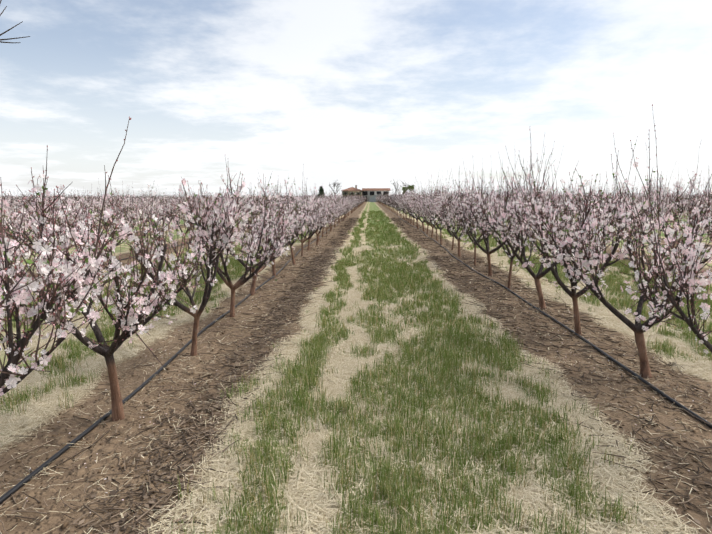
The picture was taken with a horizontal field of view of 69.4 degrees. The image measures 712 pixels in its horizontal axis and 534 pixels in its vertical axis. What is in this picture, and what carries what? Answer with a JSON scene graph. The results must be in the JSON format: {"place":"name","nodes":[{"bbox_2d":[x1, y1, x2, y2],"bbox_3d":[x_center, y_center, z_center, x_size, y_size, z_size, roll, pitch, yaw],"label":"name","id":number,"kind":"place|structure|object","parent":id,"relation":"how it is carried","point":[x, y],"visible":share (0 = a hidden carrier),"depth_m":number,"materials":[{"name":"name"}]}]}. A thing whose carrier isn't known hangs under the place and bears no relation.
{"place":"outdoors","nodes":[
{"label":"outdoors","id":0,"kind":"place"},
{"bbox_2d":[0,201,711,533],"bbox_3d":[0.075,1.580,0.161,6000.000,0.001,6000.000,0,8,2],"label":"ground","id":1,"kind":"structure","parent":0,"point":[77,497],"depth_m":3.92,"materials":[{"name":"beige soil"}]},
{"bbox_2d":[1,195,23,211],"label":"peach tree","id":2,"kind":"object","parent":1,"relation":"on","point":[15,201],"visible":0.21,"depth_m":34.02,"materials":[{"name":"pink plant"}]},
{"bbox_2d":[1,208,28,261],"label":"peach tree","id":3,"kind":"object","parent":1,"relation":"on","point":[11,220],"visible":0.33,"depth_m":8.34,"materials":[{"name":"pink plant"}]},
{"bbox_2d":[0,0,29,42],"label":"bare tree","id":4,"kind":"object","parent":1,"relation":"on","point":[8,30],"visible":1,"depth_m":9.71,"materials":[{"name":"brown plant"}]},
{"bbox_2d":[1,189,31,215],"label":"peach tree","id":5,"kind":"object","parent":1,"relation":"on","point":[14,203],"visible":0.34,"depth_m":28.01,"materials":[{"name":"pink plant"}]},
{"bbox_2d":[0,196,35,239],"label":"peach tree","id":6,"kind":"object","parent":1,"relation":"on","point":[18,215],"visible":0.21,"depth_m":15.29,"materials":[{"name":"pink plant"}]},
{"bbox_2d":[30,193,55,216],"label":"peach tree","id":7,"kind":"object","parent":1,"relation":"on","point":[49,199],"visible":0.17,"depth_m":23.46,"materials":[{"name":"pink plant"}]},
{"bbox_2d":[0,189,92,256],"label":"peach tree","id":8,"kind":"object","parent":1,"relation":"on","point":[23,227],"visible":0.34,"depth_m":9.58,"materials":[{"name":"pink plant"}]},
{"bbox_2d":[21,191,78,231],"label":"peach tree","id":9,"kind":"object","parent":1,"relation":"on","point":[72,209],"visible":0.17,"depth_m":17.31,"materials":[{"name":"pink plant"}]},
{"bbox_2d":[49,193,74,227],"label":"peach tree","id":10,"kind":"object","parent":1,"relation":"on","point":[62,202],"visible":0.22,"depth_m":25.17,"materials":[{"name":"pink plant"}]},
{"bbox_2d":[0,117,132,395],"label":"peach tree","id":11,"kind":"object","parent":1,"relation":"on","point":[40,313],"visible":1,"depth_m":2.35,"materials":[{"name":"pink plant"}]},
{"bbox_2d":[55,187,103,225],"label":"peach tree","id":12,"kind":"object","parent":1,"relation":"on","point":[99,206],"visible":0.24,"depth_m":18.75,"materials":[{"name":"pink plant"}]},
{"bbox_2d":[61,190,139,264],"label":"peach tree","id":13,"kind":"object","parent":1,"relation":"on","point":[93,211],"visible":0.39,"depth_m":11.67,"materials":[{"name":"pink plant"}]},
{"bbox_2d":[77,181,129,226],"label":"peach tree","id":14,"kind":"object","parent":1,"relation":"on","point":[110,198],"visible":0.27,"depth_m":20.40,"materials":[{"name":"pink plant"}]},
{"bbox_2d":[0,145,214,420],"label":"peach tree","id":15,"kind":"object","parent":1,"relation":"on","point":[128,321],"visible":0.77,"depth_m":3.32,"materials":[{"name":"pink plant"}]},
{"bbox_2d":[106,198,138,220],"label":"peach tree","id":16,"kind":"object","parent":1,"relation":"on","point":[132,209],"visible":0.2,"depth_m":22.16,"materials":[{"name":"pink plant"}]},
{"bbox_2d":[109,183,169,239],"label":"peach tree","id":17,"kind":"object","parent":1,"relation":"on","point":[125,204],"visible":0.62,"depth_m":13.43,"materials":[{"name":"pink plant"}]},
{"bbox_2d":[124,185,163,226],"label":"peach tree","id":18,"kind":"object","parent":1,"relation":"on","point":[144,206],"visible":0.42,"depth_m":23.95,"materials":[{"name":"pink plant"}]},
{"bbox_2d":[139,191,182,231],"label":"peach tree","id":19,"kind":"object","parent":1,"relation":"on","point":[169,209],"visible":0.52,"depth_m":15.04,"materials":[{"name":"pink plant"}]},
{"bbox_2d":[150,193,178,227],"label":"peach tree","id":20,"kind":"object","parent":1,"relation":"on","point":[164,206],"visible":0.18,"depth_m":25.80,"materials":[{"name":"pink plant"}]},
{"bbox_2d":[78,157,254,355],"bbox_3d":[-1.806,-0.042,5.115,1.544,2.116,1.312,-4,12,-16],"label":"peach tree","id":21,"kind":"object","parent":1,"relation":"on","point":[224,221],"visible":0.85,"depth_m":4.86,"materials":[{"name":"pink plant"}]},
{"bbox_2d":[159,194,182,221],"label":"peach tree","id":22,"kind":"object","parent":1,"relation":"on","point":[160,199],"visible":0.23,"depth_m":27.22,"materials":[{"name":"pink plant"}]},
{"bbox_2d":[169,185,196,220],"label":"peach tree","id":23,"kind":"object","parent":1,"relation":"on","point":[186,201],"visible":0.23,"depth_m":29.21,"materials":[{"name":"pink plant"}]},
{"bbox_2d":[169,194,205,244],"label":"peach tree","id":24,"kind":"object","parent":1,"relation":"on","point":[179,216],"visible":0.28,"depth_m":17.01,"materials":[{"name":"pink plant"}]},
{"bbox_2d":[185,186,203,212],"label":"peach tree","id":25,"kind":"object","parent":1,"relation":"on","point":[196,201],"visible":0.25,"depth_m":30.86,"materials":[{"name":"pink plant"}]},
{"bbox_2d":[204,194,224,219],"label":"peach tree","id":26,"kind":"object","parent":1,"relation":"on","point":[211,203],"visible":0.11,"depth_m":20.57,"materials":[{"name":"pink plant"}]},
{"bbox_2d":[202,191,249,210],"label":"peach tree","id":27,"kind":"object","parent":1,"relation":"on","point":[244,201],"visible":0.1,"depth_m":22.21,"materials":[{"name":"pink plant"}]},
{"bbox_2d":[224,193,256,231],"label":"peach tree","id":28,"kind":"object","parent":1,"relation":"on","point":[245,211],"visible":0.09,"depth_m":24.04,"materials":[{"name":"pink plant"}]},
{"bbox_2d":[186,173,297,316],"bbox_3d":[-1.563,-0.241,6.783,1.563,2.057,1.279,0,8,-4],"label":"peach tree","id":29,"kind":"object","parent":1,"relation":"on","point":[244,279],"visible":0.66,"depth_m":6.71,"materials":[{"name":"pink plant"}]},
{"bbox_2d":[238,198,260,227],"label":"peach tree","id":30,"kind":"object","parent":1,"relation":"on","point":[248,210],"visible":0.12,"depth_m":25.68,"materials":[{"name":"pink plant"}]},
{"bbox_2d":[242,194,262,218],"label":"peach tree","id":31,"kind":"object","parent":1,"relation":"on","point":[256,205],"visible":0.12,"depth_m":27.42,"materials":[{"name":"pink plant"}]},
{"bbox_2d":[203,174,308,294],"bbox_3d":[-1.442,-0.469,8.399,1.750,2.077,1.625,-6,10,-39],"label":"peach tree","id":32,"kind":"object","parent":1,"relation":"on","point":[232,253],"visible":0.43,"depth_m":8.07,"materials":[{"name":"pink plant"}]},
{"bbox_2d":[237,175,309,276],"bbox_3d":[-1.771,-0.765,10.250,1.659,2.173,1.386,7,11,44],"label":"peach tree","id":33,"kind":"object","parent":1,"relation":"on","point":[253,214],"visible":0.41,"depth_m":10.12,"materials":[{"name":"pink plant"}]},
{"bbox_2d":[254,167,320,263],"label":"peach tree","id":34,"kind":"object","parent":1,"relation":"on","point":[311,204],"visible":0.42,"depth_m":12.18,"materials":[{"name":"pink plant"}]},
{"bbox_2d":[283,189,328,255],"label":"peach tree","id":35,"kind":"object","parent":1,"relation":"on","point":[311,226],"visible":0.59,"depth_m":13.91,"materials":[{"name":"pink plant"}]},
{"bbox_2d":[285,194,329,249],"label":"peach tree","id":36,"kind":"object","parent":1,"relation":"on","point":[320,217],"visible":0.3,"depth_m":15.33,"materials":[{"name":"pink plant"}]},
{"bbox_2d":[299,195,335,240],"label":"peach tree","id":37,"kind":"object","parent":1,"relation":"on","point":[328,203],"visible":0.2,"depth_m":18.80,"materials":[{"name":"pink plant"}]},
{"bbox_2d":[304,193,336,244],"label":"peach tree","id":38,"kind":"object","parent":1,"relation":"on","point":[328,208],"visible":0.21,"depth_m":17.08,"materials":[{"name":"pink plant"}]},
{"bbox_2d":[318,186,324,196],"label":"conifer tree","id":39,"kind":"object","parent":1,"relation":"on","point":[321,190],"visible":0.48,"depth_m":202.83,"materials":[{"name":"green plant"}]},
{"bbox_2d":[314,185,334,236],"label":"peach tree","id":40,"kind":"object","parent":1,"relation":"on","point":[327,204],"visible":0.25,"depth_m":20.78,"materials":[{"name":"pink plant"}]},
{"bbox_2d":[316,188,343,228],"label":"peach tree","id":41,"kind":"object","parent":1,"relation":"on","point":[330,200],"visible":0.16,"depth_m":25.49,"materials":[{"name":"pink plant"}]},
{"bbox_2d":[324,211,338,233],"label":"peach tree","id":42,"kind":"object","parent":1,"relation":"on","point":[326,228],"visible":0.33,"depth_m":22.46,"materials":[{"name":"pink plant"}]},
{"bbox_2d":[322,194,343,226],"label":"peach tree","id":43,"kind":"object","parent":1,"relation":"on","point":[334,208],"visible":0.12,"depth_m":27.22,"materials":[{"name":"pink plant"}]},
{"bbox_2d":[323,190,347,224],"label":"peach tree","id":44,"kind":"object","parent":1,"relation":"on","point":[336,201],"visible":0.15,"depth_m":29.04,"materials":[{"name":"pink plant"}]},
{"bbox_2d":[329,181,341,193],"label":"bare tree","id":45,"kind":"object","parent":1,"relation":"on","point":[334,186],"visible":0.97,"depth_m":213.02,"materials":[{"name":"grey plant"}]},
{"bbox_2d":[323,194,349,231],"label":"peach tree","id":46,"kind":"object","parent":1,"relation":"on","point":[337,204],"visible":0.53,"depth_m":23.98,"materials":[{"name":"pink plant"}]},
{"bbox_2d":[333,193,347,223],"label":"peach tree","id":47,"kind":"object","parent":1,"relation":"on","point":[344,206],"visible":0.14,"depth_m":30.80,"materials":[{"name":"pink plant"}]},
{"bbox_2d":[332,198,351,222],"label":"peach tree","id":48,"kind":"object","parent":1,"relation":"on","point":[344,211],"visible":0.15,"depth_m":32.58,"materials":[{"name":"pink plant"}]},
{"bbox_2d":[337,195,358,219],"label":"peach tree","id":49,"kind":"object","parent":1,"relation":"on","point":[354,204],"visible":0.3,"depth_m":35.96,"materials":[{"name":"pink plant"}]},
{"bbox_2d":[0,210,711,533],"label":"grass","id":50,"kind":"structure","parent":1,"relation":"on","point":[486,352],"depth_m":3.98,"materials":[{"name":"green plant"}]},
{"bbox_2d":[0,207,711,503],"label":"drip hoses","id":51,"kind":"object","parent":1,"relation":"on","point":[20,484],"visible":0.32,"depth_m":4.39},
{"bbox_2d":[0,242,711,533],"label":"straw litter","id":52,"kind":"object","parent":1,"relation":"on","point":[322,476],"visible":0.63,"depth_m":3.47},
{"bbox_2d":[1,235,711,533],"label":"soil clods","id":53,"kind":"object","parent":1,"relation":"on","point":[64,525],"visible":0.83,"depth_m":3.95,"materials":[{"name":"brown soil"}]},
{"bbox_2d":[26,242,710,525],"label":"fallen petals","id":54,"kind":"object","parent":1,"relation":"on","point":[296,337],"visible":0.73,"depth_m":4.20,"materials":[{"name":"plant"}]},
{"bbox_2d":[389,190,398,215],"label":"peach tree","id":55,"kind":"object","parent":1,"relation":"on","point":[394,205],"visible":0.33,"depth_m":44.78,"materials":[{"name":"pink plant"}]},
{"bbox_2d":[392,197,403,218],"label":"peach tree","id":56,"kind":"object","parent":1,"relation":"on","point":[398,206],"visible":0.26,"depth_m":37.38,"materials":[{"name":"pink plant"}]},
{"bbox_2d":[397,190,408,220],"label":"peach tree","id":57,"kind":"object","parent":1,"relation":"on","point":[400,203],"visible":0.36,"depth_m":34.55,"materials":[{"name":"pink plant"}]},
{"bbox_2d":[395,181,414,219],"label":"peach tree","id":58,"kind":"object","parent":1,"relation":"on","point":[403,202],"visible":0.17,"depth_m":35.94,"materials":[{"name":"pink plant"}]},
{"bbox_2d":[402,185,414,193],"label":"spring tree","id":59,"kind":"object","parent":1,"relation":"on","point":[409,187],"visible":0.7,"depth_m":189.73,"materials":[{"name":"green plant"}]},
{"bbox_2d":[402,183,420,221],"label":"peach tree","id":60,"kind":"object","parent":1,"relation":"on","point":[411,197],"visible":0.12,"depth_m":32.71,"materials":[{"name":"pink plant"}]},
{"bbox_2d":[404,191,419,224],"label":"peach tree","id":61,"kind":"object","parent":1,"relation":"on","point":[412,212],"visible":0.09,"depth_m":29.40,"materials":[{"name":"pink plant"}]},
{"bbox_2d":[400,182,426,228],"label":"peach tree","id":62,"kind":"object","parent":1,"relation":"on","point":[411,203],"visible":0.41,"depth_m":25.91,"materials":[{"name":"pink plant"}]},
{"bbox_2d":[404,181,422,223],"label":"peach tree","id":63,"kind":"object","parent":1,"relation":"on","point":[406,195],"visible":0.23,"depth_m":30.97,"materials":[{"name":"pink plant"}]},
{"bbox_2d":[406,190,427,226],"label":"peach tree","id":64,"kind":"object","parent":1,"relation":"on","point":[413,207],"visible":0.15,"depth_m":27.57,"materials":[{"name":"pink plant"}]},
{"bbox_2d":[403,186,433,230],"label":"peach tree","id":65,"kind":"object","parent":1,"relation":"on","point":[411,209],"visible":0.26,"depth_m":23.82,"materials":[{"name":"pink plant"}]},
{"bbox_2d":[411,174,439,233],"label":"peach tree","id":66,"kind":"object","parent":1,"relation":"on","point":[426,222],"visible":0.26,"depth_m":22.18,"materials":[{"name":"pink plant"}]},
{"bbox_2d":[409,181,453,237],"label":"peach tree","id":67,"kind":"object","parent":1,"relation":"on","point":[421,209],"visible":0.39,"depth_m":20.59,"materials":[{"name":"pink plant"}]},
{"bbox_2d":[422,176,444,240],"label":"peach tree","id":68,"kind":"object","parent":1,"relation":"on","point":[428,214],"visible":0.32,"depth_m":18.83,"materials":[{"name":"pink plant"}]},
{"bbox_2d":[415,172,458,244],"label":"peach tree","id":69,"kind":"object","parent":1,"relation":"on","point":[429,205],"visible":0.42,"depth_m":17.33,"materials":[{"name":"pink plant"}]},
{"bbox_2d":[432,174,478,249],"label":"peach tree","id":70,"kind":"object","parent":1,"relation":"on","point":[441,222],"visible":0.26,"depth_m":15.30,"materials":[{"name":"pink plant"}]},
{"bbox_2d":[434,155,482,256],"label":"peach tree","id":71,"kind":"object","parent":1,"relation":"on","point":[446,212],"visible":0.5,"depth_m":13.74,"materials":[{"name":"pink plant"}]},
{"bbox_2d":[448,164,506,264],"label":"peach tree","id":72,"kind":"object","parent":1,"relation":"on","point":[460,216],"visible":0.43,"depth_m":12.00,"materials":[{"name":"pink plant"}]},
{"bbox_2d":[456,162,528,275],"bbox_3d":[2.631,-0.971,10.347,1.584,2.554,1.546,-3,9,-13],"label":"peach tree","id":73,"kind":"object","parent":1,"relation":"on","point":[469,212],"visible":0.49,"depth_m":10.37,"materials":[{"name":"pink plant"}]},
{"bbox_2d":[471,135,563,287],"bbox_3d":[2.722,-0.892,9.057,1.338,2.745,1.467,-5,9,-44],"label":"peach tree","id":74,"kind":"object","parent":1,"relation":"on","point":[519,190],"visible":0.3,"depth_m":8.98,"materials":[{"name":"pink plant"}]},
{"bbox_2d":[469,157,597,309],"bbox_3d":[2.562,-0.510,7.387,1.665,2.450,1.465,-2,3,23],"label":"peach tree","id":75,"kind":"object","parent":1,"relation":"on","point":[518,227],"visible":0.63,"depth_m":7.20,"materials":[{"name":"pink plant"}]},
{"bbox_2d":[536,168,566,216],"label":"peach tree","id":76,"kind":"object","parent":1,"relation":"on","point":[547,195],"visible":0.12,"depth_m":20.05,"materials":[{"name":"pink plant"}]},
{"bbox_2d":[538,179,577,240],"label":"peach tree","id":77,"kind":"object","parent":1,"relation":"on","point":[542,198],"visible":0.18,"depth_m":18.36,"materials":[{"name":"pink plant"}]},
{"bbox_2d":[547,183,575,218],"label":"peach tree","id":78,"kind":"object","parent":1,"relation":"on","point":[559,197],"visible":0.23,"depth_m":31.03,"materials":[{"name":"pink plant"}]},
{"bbox_2d":[557,188,604,242],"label":"peach tree","id":79,"kind":"object","parent":1,"relation":"on","point":[579,206],"visible":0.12,"depth_m":17.00,"materials":[{"name":"pink plant"}]},
{"bbox_2d":[571,181,597,213],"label":"peach tree","id":80,"kind":"object","parent":1,"relation":"on","point":[580,196],"visible":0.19,"depth_m":26.94,"materials":[{"name":"pink plant"}]},
{"bbox_2d":[585,179,605,205],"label":"peach tree","id":81,"kind":"object","parent":1,"relation":"on","point":[593,194],"visible":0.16,"depth_m":25.48,"materials":[{"name":"pink plant"}]},
{"bbox_2d":[505,129,695,334],"bbox_3d":[2.452,-0.332,5.809,1.812,2.503,1.430,-3,8,-20],"label":"peach tree","id":82,"kind":"object","parent":1,"relation":"on","point":[546,243],"visible":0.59,"depth_m":5.79,"materials":[{"name":"pink plant"}]},
{"bbox_2d":[569,171,633,248],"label":"peach tree","id":83,"kind":"object","parent":1,"relation":"on","point":[607,222],"visible":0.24,"depth_m":14.79,"materials":[{"name":"pink plant"}]},
{"bbox_2d":[594,182,627,223],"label":"peach tree","id":84,"kind":"object","parent":1,"relation":"on","point":[606,198],"visible":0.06,"depth_m":23.52,"materials":[{"name":"pink plant"}]},
{"bbox_2d":[530,133,711,377],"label":"peach tree","id":85,"kind":"object","parent":1,"relation":"on","point":[636,327],"visible":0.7,"depth_m":4.54,"materials":[{"name":"pink plant"}]},
{"bbox_2d":[607,184,640,232],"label":"peach tree","id":86,"kind":"object","parent":1,"relation":"on","point":[635,195],"visible":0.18,"depth_m":22.32,"materials":[{"name":"pink plant"}]},
{"bbox_2d":[592,176,665,257],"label":"peach tree","id":87,"kind":"object","parent":1,"relation":"on","point":[633,212],"visible":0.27,"depth_m":13.19,"materials":[{"name":"pink plant"}]},
{"bbox_2d":[636,187,656,214],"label":"peach tree","id":88,"kind":"object","parent":1,"relation":"on","point":[641,195],"visible":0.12,"depth_m":28.96,"materials":[{"name":"pink plant"}]},
{"bbox_2d":[624,182,673,236],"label":"peach tree","id":89,"kind":"object","parent":1,"relation":"on","point":[648,199],"visible":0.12,"depth_m":20.28,"materials":[{"name":"pink plant"}]},
{"bbox_2d":[611,104,711,353],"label":"peach tree","id":90,"kind":"object","parent":1,"relation":"on","point":[692,257],"visible":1,"depth_m":3.22,"materials":[{"name":"pink plant"}]},
{"bbox_2d":[634,139,711,266],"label":"peach tree","id":91,"kind":"object","parent":1,"relation":"on","point":[671,203],"visible":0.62,"depth_m":11.42,"materials":[{"name":"pink plant"}]},
{"bbox_2d":[663,176,689,228],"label":"peach tree","id":92,"kind":"object","parent":1,"relation":"on","point":[674,203],"visible":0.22,"depth_m":26.02,"materials":[{"name":"pink plant"}]},
{"bbox_2d":[684,192,710,229],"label":"peach tree","id":93,"kind":"object","parent":1,"relation":"on","point":[694,204],"visible":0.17,"depth_m":24.52,"materials":[{"name":"pink plant"}]},
{"bbox_2d":[688,168,711,241],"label":"peach tree","id":94,"kind":"object","parent":1,"relation":"on","point":[710,216],"visible":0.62,"depth_m":9.77,"materials":[{"name":"pink plant"}]},
{"bbox_2d":[0,0,711,197],"label":"sky","id":95,"kind":"structure","parent":0,"point":[350,93],"materials":[{"name":"white"}]},
{"bbox_2d":[341,185,389,200],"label":"farm house","id":96,"kind":"structure","parent":0,"point":[369,192],"depth_m":204.54,"materials":[{"name":"paint"}]},
{"bbox_2d":[369,194,381,201],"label":"poly tunnel","id":97,"kind":"structure","parent":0,"point":[372,199],"depth_m":178.28,"materials":[{"name":"paint"}]}
]}

